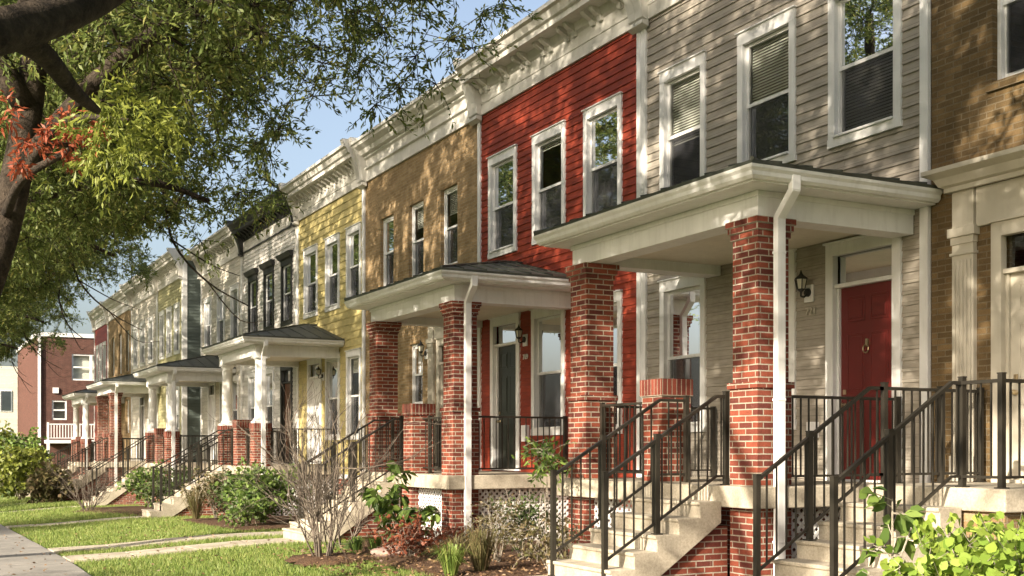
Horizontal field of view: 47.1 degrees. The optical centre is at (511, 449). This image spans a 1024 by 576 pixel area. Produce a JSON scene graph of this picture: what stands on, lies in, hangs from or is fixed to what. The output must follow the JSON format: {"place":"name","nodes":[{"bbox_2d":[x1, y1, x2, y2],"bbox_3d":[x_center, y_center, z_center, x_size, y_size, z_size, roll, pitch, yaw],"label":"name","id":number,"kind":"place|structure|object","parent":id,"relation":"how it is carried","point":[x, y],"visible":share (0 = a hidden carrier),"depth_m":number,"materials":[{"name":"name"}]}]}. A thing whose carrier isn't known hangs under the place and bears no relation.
{"place":"outdoors","nodes":[
{"label":"outdoors","id":0,"kind":"place"},
{"bbox_2d":[0,524,90,575],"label":"sidewalk","id":1,"kind":"structure","parent":0,"point":[17,564],"depth_m":18.82,"materials":[{"name":"concrete"}]},
{"bbox_2d":[16,332,93,468],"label":"apartment building","id":2,"kind":"structure","parent":0,"point":[45,407],"depth_m":75.37,"materials":[{"name":"brown brick"}]},
{"bbox_2d":[52,400,66,419],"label":"window","id":3,"kind":"structure","parent":2,"relation":"in","point":[59,407],"depth_m":75.34,"materials":[{"name":"white glass"}]},
{"bbox_2d":[72,354,93,380],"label":"window","id":4,"kind":"structure","parent":2,"relation":"in","point":[82,364],"depth_m":76.02,"materials":[{"name":"white paint"}]},
{"bbox_2d":[5,516,141,528],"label":"path","id":5,"kind":"structure","parent":0,"point":[69,522],"depth_m":30.81,"materials":[{"name":"concrete"}]},
{"bbox_2d":[86,302,108,460],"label":"row house","id":6,"kind":"structure","parent":0,"point":[100,327],"depth_m":64.15,"materials":[{"name":"red"}]},
{"bbox_2d":[95,345,98,381],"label":"window","id":7,"kind":"structure","parent":6,"relation":"in","point":[97,347],"depth_m":65.39,"materials":[{"name":"white paint"}]},
{"bbox_2d":[99,343,101,380],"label":"window","id":8,"kind":"structure","parent":6,"relation":"in","point":[100,345],"depth_m":64.22,"materials":[{"name":"white paint"}]},
{"bbox_2d":[102,341,105,378],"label":"window","id":9,"kind":"structure","parent":6,"relation":"in","point":[104,343],"depth_m":63.09,"materials":[{"name":"white paint"}]},
{"bbox_2d":[52,274,160,500],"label":"row house","id":10,"kind":"structure","parent":0,"point":[113,391],"depth_m":51.21,"materials":[{"name":"white"}]},
{"bbox_2d":[133,324,137,368],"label":"window","id":11,"kind":"structure","parent":10,"relation":"in","point":[135,330],"depth_m":54.74,"materials":[{"name":"white paint"}]},
{"bbox_2d":[140,320,144,366],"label":"window","id":12,"kind":"structure","parent":10,"relation":"in","point":[142,324],"depth_m":53.19,"materials":[{"name":"white paint"}]},
{"bbox_2d":[141,406,143,459],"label":"door","id":13,"kind":"structure","parent":10,"relation":"in","point":[143,406],"depth_m":53.05,"materials":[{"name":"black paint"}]},
{"bbox_2d":[147,316,153,363],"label":"window","id":14,"kind":"structure","parent":10,"relation":"in","point":[150,320],"depth_m":51.43,"materials":[{"name":"white paint"}]},
{"bbox_2d":[48,531,282,553],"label":"path","id":15,"kind":"structure","parent":0,"point":[132,544],"depth_m":21.91,"materials":[{"name":"concrete"}]},
{"bbox_2d":[63,538,301,562],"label":"path","id":16,"kind":"structure","parent":0,"point":[71,558],"depth_m":19.84,"materials":[{"name":"concrete"}]},
{"bbox_2d":[0,0,548,366],"label":"sky","id":17,"kind":"structure","parent":0,"point":[333,127],"materials":[{"name":"blue"}]},
{"bbox_2d":[0,485,729,575],"bbox_3d":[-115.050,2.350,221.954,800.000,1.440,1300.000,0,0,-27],"label":"ground","id":18,"kind":"structure","parent":0,"point":[290,563],"depth_m":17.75,"materials":[{"name":"green plant"}]},
{"bbox_2d":[0,366,17,445],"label":"apartment building","id":19,"kind":"structure","parent":18,"relation":"on","point":[8,394],"depth_m":108.77,"materials":[{"name":"white paint"}]},
{"bbox_2d":[0,390,11,411],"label":"window","id":20,"kind":"structure","parent":19,"relation":"in","point":[5,395],"depth_m":108.63,"materials":[{"name":"grey glass"}]},
{"bbox_2d":[0,421,30,492],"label":"bush","id":21,"kind":"object","parent":18,"relation":"on","point":[6,434],"visible":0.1,"depth_m":67.60,"materials":[{"name":"yellow plant"}]},
{"bbox_2d":[0,427,51,495],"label":"bush","id":22,"kind":"object","parent":18,"relation":"on","point":[34,442],"visible":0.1,"depth_m":58.22,"materials":[{"name":"green plant"}]},
{"bbox_2d":[0,442,54,499],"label":"bush","id":23,"kind":"object","parent":18,"relation":"on","point":[17,464],"visible":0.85,"depth_m":51.32,"materials":[{"name":"green plant"}]},
{"bbox_2d":[0,297,71,392],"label":"street tree","id":24,"kind":"object","parent":18,"relation":"on","point":[6,346],"visible":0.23,"depth_m":60.77,"materials":[{"name":"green plant"}]},
{"bbox_2d":[0,233,94,376],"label":"street tree","id":25,"kind":"object","parent":18,"relation":"on","point":[33,316],"visible":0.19,"depth_m":50.71,"materials":[{"name":"green plant"}]},
{"bbox_2d":[19,458,75,503],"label":"bush","id":26,"kind":"object","parent":18,"relation":"on","point":[39,483],"visible":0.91,"depth_m":46.45,"materials":[{"name":"brown plant"}]},
{"bbox_2d":[0,0,126,113],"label":"street tree","id":27,"kind":"object","parent":18,"relation":"on","point":[30,29],"visible":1,"depth_m":6.05,"materials":[{"name":"brown plant"}]},
{"bbox_2d":[26,289,130,496],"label":"row house","id":28,"kind":"structure","parent":18,"relation":"on","point":[119,350],"depth_m":57.26,"materials":[{"name":"beige brick"}]},
{"bbox_2d":[0,0,158,349],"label":"street tree","id":29,"kind":"object","parent":18,"relation":"on","point":[43,288],"visible":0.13,"depth_m":39.48,"materials":[{"name":"green plant"}]},
{"bbox_2d":[0,0,202,342],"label":"street tree","id":30,"kind":"object","parent":18,"relation":"on","point":[71,250],"visible":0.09,"depth_m":30.71,"materials":[{"name":"green plant"}]},
{"bbox_2d":[0,0,321,322],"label":"street tree","id":31,"kind":"object","parent":18,"relation":"on","point":[72,205],"visible":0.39,"depth_m":19.57,"materials":[{"name":"green plant"}]},
{"bbox_2d":[84,224,240,505],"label":"row house","id":32,"kind":"structure","parent":18,"relation":"on","point":[220,321],"depth_m":41.80,"materials":[{"name":"white wood"}]},
{"bbox_2d":[203,296,211,346],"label":"window","id":33,"kind":"structure","parent":32,"relation":"in","point":[207,307],"depth_m":44.77,"materials":[{"name":"white paint"}]},
{"bbox_2d":[211,396,213,458],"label":"door","id":34,"kind":"structure","parent":32,"relation":"in","point":[212,398],"depth_m":44.19,"materials":[{"name":"white paint"}]},
{"bbox_2d":[216,290,224,342],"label":"window","id":35,"kind":"structure","parent":32,"relation":"in","point":[220,306],"depth_m":42.94,"materials":[{"name":"white paint"}]},
{"bbox_2d":[219,382,221,423],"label":"window","id":36,"kind":"structure","parent":32,"relation":"in","point":[220,383],"depth_m":42.82,"materials":[{"name":"grey glass"}]},
{"bbox_2d":[229,282,238,337],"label":"window","id":37,"kind":"structure","parent":32,"relation":"in","point":[234,322],"depth_m":41.32,"materials":[{"name":"white paint"}]},
{"bbox_2d":[232,375,238,419],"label":"window","id":38,"kind":"structure","parent":32,"relation":"in","point":[235,384],"depth_m":41.01,"materials":[{"name":"white glass"}]},
{"bbox_2d":[71,506,291,515],"bbox_3d":[-10.533,1.869,36.102,5.404,0.224,8.920,0,0,-27],"label":"planting bed","id":39,"kind":"object","parent":18,"relation":"on","point":[135,509],"visible":0.36,"depth_m":35.95,"materials":[{"name":"brown soil"}]},
{"bbox_2d":[45,453,125,509],"bbox_3d":[-13.358,0.918,37.065,2.350,2.114,2.644,0,0,14],"label":"bare shrub","id":40,"kind":"object","parent":39,"relation":"on","point":[85,498],"visible":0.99,"depth_m":36.59,"materials":[{"name":"brown plant"}]},
{"bbox_2d":[116,459,172,506],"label":"shrub","id":41,"kind":"object","parent":39,"relation":"on","point":[139,477],"visible":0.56,"depth_m":36.75,"materials":[{"name":"green plant"}]},
{"bbox_2d":[134,465,195,506],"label":"shrub","id":42,"kind":"object","parent":39,"relation":"on","point":[155,490],"visible":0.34,"depth_m":35.39,"materials":[{"name":"green plant"}]},
{"bbox_2d":[149,248,236,479],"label":"row house","id":43,"kind":"structure","parent":18,"relation":"on","point":[177,289],"depth_m":45.55,"materials":[{"name":"grey"}]},
{"bbox_2d":[158,310,164,359],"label":"window","id":44,"kind":"structure","parent":43,"relation":"in","point":[161,319],"depth_m":49.23,"materials":[{"name":"white paint"}]},
{"bbox_2d":[166,306,171,357],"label":"window","id":45,"kind":"structure","parent":43,"relation":"in","point":[168,310],"depth_m":47.89,"materials":[{"name":"white paint"}]},
{"bbox_2d":[173,302,179,354],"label":"window","id":46,"kind":"structure","parent":43,"relation":"in","point":[177,305],"depth_m":46.43,"materials":[{"name":"white paint"}]},
{"bbox_2d":[176,386,179,430],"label":"window","id":47,"kind":"structure","parent":43,"relation":"in","point":[177,387],"depth_m":45.84,"materials":[{"name":"white paint"}]},
{"bbox_2d":[168,185,297,510],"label":"row house","id":48,"kind":"structure","parent":18,"relation":"on","point":[269,277],"depth_m":36.64,"materials":[{"name":"white wood"}]},
{"bbox_2d":[248,371,254,419],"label":"window","id":49,"kind":"structure","parent":48,"relation":"in","point":[251,375],"depth_m":39.23,"materials":[{"name":"white glass"}]},
{"bbox_2d":[247,273,257,331],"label":"window","id":50,"kind":"structure","parent":48,"relation":"in","point":[252,286],"depth_m":39.02,"materials":[{"name":"black paint"}]},
{"bbox_2d":[262,265,273,329],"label":"window","id":51,"kind":"structure","parent":48,"relation":"in","point":[268,273],"depth_m":37.32,"materials":[{"name":"black paint"}]},
{"bbox_2d":[266,367,273,429],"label":"window","id":52,"kind":"structure","parent":48,"relation":"in","point":[269,371],"depth_m":37.21,"materials":[{"name":"white paint"}]},
{"bbox_2d":[279,256,292,326],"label":"window","id":53,"kind":"structure","parent":48,"relation":"in","point":[286,272],"depth_m":35.57,"materials":[{"name":"black paint"}]},
{"bbox_2d":[285,383,289,461],"bbox_3d":[-6.718,-0.817,35.490,0.065,2.365,0.860,0,0,-27],"label":"door","id":54,"kind":"structure","parent":48,"relation":"in","point":[287,386],"depth_m":35.62,"materials":[{"name":"brown paint"}]},
{"bbox_2d":[176,515,297,530],"bbox_3d":[-5.325,1.687,27.657,3.939,0.161,6.117,0,0,-27],"label":"planting bed","id":55,"kind":"object","parent":18,"relation":"on","point":[269,524],"visible":0.35,"depth_m":26.38,"materials":[{"name":"brown soil"}]},
{"bbox_2d":[165,486,227,518],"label":"grass tuft","id":56,"kind":"object","parent":55,"relation":"on","point":[195,506],"visible":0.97,"depth_m":27.87,"materials":[{"name":"brown plant"}]},
{"bbox_2d":[178,462,236,517],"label":"shrub","id":57,"kind":"object","parent":55,"relation":"on","point":[213,481],"visible":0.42,"depth_m":28.59,"materials":[{"name":"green plant"}]},
{"bbox_2d":[207,465,260,519],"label":"shrub","id":58,"kind":"object","parent":55,"relation":"on","point":[214,487],"visible":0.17,"depth_m":27.21,"materials":[{"name":"green plant"}]},
{"bbox_2d":[218,493,271,529],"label":"shrub","id":59,"kind":"object","parent":55,"relation":"on","point":[246,514],"visible":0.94,"depth_m":24.90,"materials":[{"name":"green plant"}]},
{"bbox_2d":[214,456,314,522],"bbox_3d":[-5.410,0.963,25.949,2.091,1.629,1.973,0,0,-27],"label":"shrub","id":60,"kind":"object","parent":55,"relation":"on","point":[242,487],"visible":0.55,"depth_m":25.69,"materials":[{"name":"green plant"}]},
{"bbox_2d":[141,138,365,517],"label":"row house","id":61,"kind":"structure","parent":18,"relation":"on","point":[325,336],"depth_m":31.46,"materials":[{"name":"yellow"}]},
{"bbox_2d":[302,243,317,319],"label":"window","id":62,"kind":"structure","parent":61,"relation":"in","point":[310,262],"depth_m":33.50,"materials":[{"name":"white paint"}]},
{"bbox_2d":[310,378,318,461],"bbox_3d":[-5.489,-0.818,33.058,0.120,2.365,0.910,0,0,-27],"label":"door","id":63,"kind":"structure","parent":61,"relation":"in","point":[316,381],"depth_m":33.18,"materials":[{"name":"white paint"}]},
{"bbox_2d":[324,232,339,312],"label":"window","id":64,"kind":"structure","parent":61,"relation":"in","point":[332,252],"depth_m":31.78,"materials":[{"name":"white paint"}]},
{"bbox_2d":[325,352,339,439],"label":"window","id":65,"kind":"structure","parent":61,"relation":"in","point":[332,366],"depth_m":31.85,"materials":[{"name":"grey glass"}]},
{"bbox_2d":[344,221,361,305],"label":"window","id":66,"kind":"structure","parent":61,"relation":"in","point":[353,246],"depth_m":30.31,"materials":[{"name":"white paint"}]},
{"bbox_2d":[344,348,361,439],"bbox_3d":[-4.009,-1.414,30.192,0.220,2.315,1.140,0,0,-27],"label":"window","id":67,"kind":"structure","parent":61,"relation":"in","point":[356,353],"depth_m":30.43,"materials":[{"name":"white glass"}]},
{"bbox_2d":[0,0,542,296],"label":"street tree","id":68,"kind":"object","parent":18,"relation":"on","point":[35,139],"visible":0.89,"depth_m":12.14,"materials":[{"name":"green plant"}]},
{"bbox_2d":[0,506,547,575],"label":"fallen leaves","id":69,"kind":"object","parent":18,"relation":"on","point":[358,566],"visible":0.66,"depth_m":16.10,"materials":[{"name":"brown plant"}]},
{"bbox_2d":[285,552,370,566],"bbox_3d":[-2.663,1.573,17.091,1.163,0.117,1.586,0,0,-27],"label":"planting bed","id":70,"kind":"object","parent":18,"relation":"on","point":[306,560],"visible":0.78,"depth_m":16.71,"materials":[{"name":"brown soil"}]},
{"bbox_2d":[206,370,457,562],"bbox_3d":[-2.550,0.250,16.888,3.544,2.883,3.184,0,0,0],"label":"bare shrub","id":71,"kind":"object","parent":70,"relation":"on","point":[313,525],"visible":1,"depth_m":16.92,"materials":[{"name":"brown plant"}]},
{"bbox_2d":[289,71,476,529],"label":"row house","id":72,"kind":"structure","parent":18,"relation":"on","point":[421,203],"depth_m":26.29,"materials":[{"name":"beige brick"}]},
{"bbox_2d":[384,215,393,285],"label":"window","id":73,"kind":"structure","parent":72,"relation":"in","point":[388,222],"depth_m":28.32,"materials":[{"name":"white paint"}]},
{"bbox_2d":[412,343,422,403],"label":"window","id":74,"kind":"structure","parent":72,"relation":"in","point":[417,360],"depth_m":26.78,"materials":[{"name":"white paint"}]},
{"bbox_2d":[412,201,423,276],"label":"window","id":75,"kind":"structure","parent":72,"relation":"in","point":[417,246],"depth_m":26.82,"materials":[{"name":"white paint"}]},
{"bbox_2d":[444,185,456,264],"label":"window","id":76,"kind":"structure","parent":72,"relation":"in","point":[450,234],"depth_m":25.20,"materials":[{"name":"white paint"}]},
{"bbox_2d":[282,0,640,542],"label":"row house","id":77,"kind":"structure","parent":18,"relation":"on","point":[555,101],"depth_m":20.69,"materials":[{"name":"red"}]},
{"bbox_2d":[486,144,517,259],"bbox_3d":[-0.132,-4.750,22.712,0.220,2.005,1.230,0,0,-27],"label":"window","id":78,"kind":"structure","parent":77,"relation":"in","point":[502,177],"depth_m":22.79,"materials":[{"name":"white paint"}]},
{"bbox_2d":[497,345,515,467],"bbox_3d":[-0.075,-0.818,22.612,0.120,2.365,0.880,0,0,-27],"label":"door","id":79,"kind":"structure","parent":77,"relation":"in","point":[507,354],"depth_m":22.66,"materials":[{"name":"black paint"}]},
{"bbox_2d":[529,309,565,435],"bbox_3d":[0.694,-1.414,21.113,0.215,2.315,1.250,0,0,-27],"label":"window","id":80,"kind":"structure","parent":77,"relation":"in","point":[548,355],"depth_m":21.20,"materials":[{"name":"white paint"}]},
{"bbox_2d":[530,120,565,245],"bbox_3d":[0.708,-4.750,21.092,0.220,2.005,1.240,0,0,-27],"label":"window","id":81,"kind":"structure","parent":77,"relation":"in","point":[548,203],"depth_m":21.21,"materials":[{"name":"white paint"}]},
{"bbox_2d":[581,91,622,215],"bbox_3d":[1.548,-4.750,19.472,0.220,2.005,1.230,0,0,-27],"label":"window","id":82,"kind":"structure","parent":77,"relation":"in","point":[602,135],"depth_m":19.54,"materials":[{"name":"white paint"}]},
{"bbox_2d":[613,289,622,433],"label":"window","id":83,"kind":"structure","parent":77,"relation":"in","point":[617,294],"depth_m":18.97,"materials":[{"name":"white paint"}]},
{"bbox_2d":[349,538,729,575],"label":"planting bed","id":84,"kind":"object","parent":18,"relation":"on","point":[491,569],"visible":0.22,"depth_m":15.91,"materials":[{"name":"brown soil"}]},
{"bbox_2d":[344,536,365,553],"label":"grass tuft","id":85,"kind":"object","parent":84,"relation":"on","point":[356,544],"visible":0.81,"depth_m":17.75,"materials":[{"name":"green plant"}]},
{"bbox_2d":[331,474,381,544],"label":"bare shrub","id":86,"kind":"object","parent":84,"relation":"on","point":[359,527],"visible":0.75,"depth_m":20.14,"materials":[{"name":"brown plant"}]},
{"bbox_2d":[361,531,388,549],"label":"grass tuft","id":87,"kind":"object","parent":84,"relation":"on","point":[373,544],"visible":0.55,"depth_m":17.71,"materials":[{"name":"green plant"}]},
{"bbox_2d":[370,545,410,556],"bbox_3d":[-1.758,1.529,17.210,0.566,0.260,0.670,0,0,-27],"label":"rock","id":88,"kind":"object","parent":84,"relation":"on","point":[378,552],"visible":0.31,"depth_m":17.04,"materials":[{"name":"beige stone"}]},
{"bbox_2d":[357,460,440,541],"bbox_3d":[-1.792,0.887,18.615,1.540,1.438,0.851,0,0,12],"label":"shrub","id":89,"kind":"object","parent":84,"relation":"on","point":[393,497],"visible":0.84,"depth_m":18.55,"materials":[{"name":"green plant"}]},
{"bbox_2d":[367,507,443,557],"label":"red shrub","id":90,"kind":"object","parent":84,"relation":"on","point":[410,538],"visible":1,"depth_m":16.70,"materials":[{"name":"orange plant"}]},
{"bbox_2d":[425,523,469,554],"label":"red shrub","id":91,"kind":"object","parent":84,"relation":"on","point":[445,536],"visible":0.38,"depth_m":16.82,"materials":[{"name":"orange plant"}]},
{"bbox_2d":[420,542,480,575],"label":"grass tuft","id":92,"kind":"object","parent":84,"relation":"on","point":[453,562],"visible":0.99,"depth_m":14.40,"materials":[{"name":"green plant"}]},
{"bbox_2d":[434,534,467,561],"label":"grass tuft","id":93,"kind":"object","parent":84,"relation":"on","point":[456,541],"visible":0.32,"depth_m":15.83,"materials":[{"name":"green plant"}]},
{"bbox_2d":[444,523,520,570],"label":"grass tuft","id":94,"kind":"object","parent":84,"relation":"on","point":[484,544],"visible":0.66,"depth_m":14.80,"materials":[{"name":"green plant"}]},
{"bbox_2d":[463,492,534,561],"bbox_3d":[-0.157,1.088,16.089,0.956,1.014,1.143,0,0,5],"label":"shrub","id":95,"kind":"object","parent":84,"relation":"on","point":[482,518],"visible":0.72,"depth_m":15.92,"materials":[{"name":"brown plant"}]},
{"bbox_2d":[487,489,560,557],"bbox_3d":[0.269,1.069,16.553,1.196,1.055,1.047,0,0,-27],"label":"shrub","id":96,"kind":"object","parent":84,"relation":"on","point":[530,512],"visible":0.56,"depth_m":16.42,"materials":[{"name":"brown plant"}]},
{"bbox_2d":[511,436,575,566],"bbox_3d":[0.479,0.706,15.313,0.816,1.773,0.815,0,0,20],"label":"shrub","id":97,"kind":"object","parent":84,"relation":"on","point":[547,450],"visible":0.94,"depth_m":15.23,"materials":[{"name":"green plant"}]},
{"bbox_2d":[498,506,591,570],"bbox_3d":[0.368,1.152,14.882,1.122,0.891,1.387,0,0,-27],"label":"shrub","id":98,"kind":"object","parent":84,"relation":"on","point":[542,548],"visible":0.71,"depth_m":14.74,"materials":[{"name":"green plant"}]},
{"bbox_2d":[533,0,942,575],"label":"row house","id":99,"kind":"structure","parent":18,"relation":"on","point":[767,234],"depth_m":14.21,"materials":[{"name":"grey"}]},
{"bbox_2d":[657,50,706,189],"bbox_3d":[2.581,-4.750,17.479,0.220,2.005,1.180,0,0,-27],"label":"window","id":100,"kind":"structure","parent":99,"relation":"in","point":[682,155],"depth_m":17.58,"materials":[{"name":"white paint"}]},
{"bbox_2d":[657,276,706,431],"bbox_3d":[2.581,-1.414,17.479,0.220,2.315,1.180,0,0,-27],"label":"window","id":101,"kind":"structure","parent":99,"relation":"in","point":[682,299],"depth_m":17.48,"materials":[{"name":"white paint"}]},
{"bbox_2d":[734,5,796,163],"bbox_3d":[3.455,-4.750,15.792,0.220,2.005,1.220,0,0,-27],"label":"window","id":102,"kind":"structure","parent":99,"relation":"in","point":[766,126],"depth_m":15.84,"materials":[{"name":"white paint"}]},
{"bbox_2d":[789,248,796,429],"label":"window","id":103,"kind":"structure","parent":99,"relation":"in","point":[792,252],"depth_m":15.26,"materials":[{"name":"white paint"}]},
{"bbox_2d":[827,0,902,149],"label":"window","id":104,"kind":"structure","parent":99,"relation":"in","point":[865,43],"depth_m":14.24,"materials":[{"name":"white paint"}]},
{"bbox_2d":[841,280,891,479],"bbox_3d":[4.283,-0.818,14.205,0.120,2.365,0.900,0,0,-27],"label":"door","id":105,"kind":"structure","parent":99,"relation":"in","point":[866,310],"depth_m":14.23,"materials":[{"name":"red paint"}]},
{"bbox_2d":[752,0,1023,575],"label":"row house","id":106,"kind":"structure","parent":18,"relation":"on","point":[975,174],"depth_m":12.37,"materials":[{"name":"brick"}]},
{"bbox_2d":[997,0,1023,79],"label":"window","id":107,"kind":"structure","parent":106,"relation":"in","point":[1010,13],"depth_m":12.44,"materials":[{"name":"white paint"}]},
{"bbox_2d":[1011,272,1023,479],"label":"door","id":108,"kind":"structure","parent":106,"relation":"in","point":[1017,279],"depth_m":12.30,"materials":[{"name":"white metal"}]},
{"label":"planting bed","id":109,"kind":"structure","parent":0,"visible":0},
{"bbox_2d":[855,486,938,575],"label":"sapling","id":110,"kind":"object","parent":109,"relation":"on","point":[903,526],"visible":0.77,"depth_m":8.34,"materials":[{"name":"green plant"}]},
{"bbox_2d":[862,510,1023,575],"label":"bush","id":111,"kind":"object","parent":109,"relation":"on","point":[959,552],"visible":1,"depth_m":7.78,"materials":[{"name":"green plant"}]},
{"bbox_2d":[993,511,1023,541],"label":"bush","id":112,"kind":"object","parent":109,"relation":"on","point":[1000,515],"visible":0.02,"depth_m":8.94,"materials":[{"name":"green plant"}]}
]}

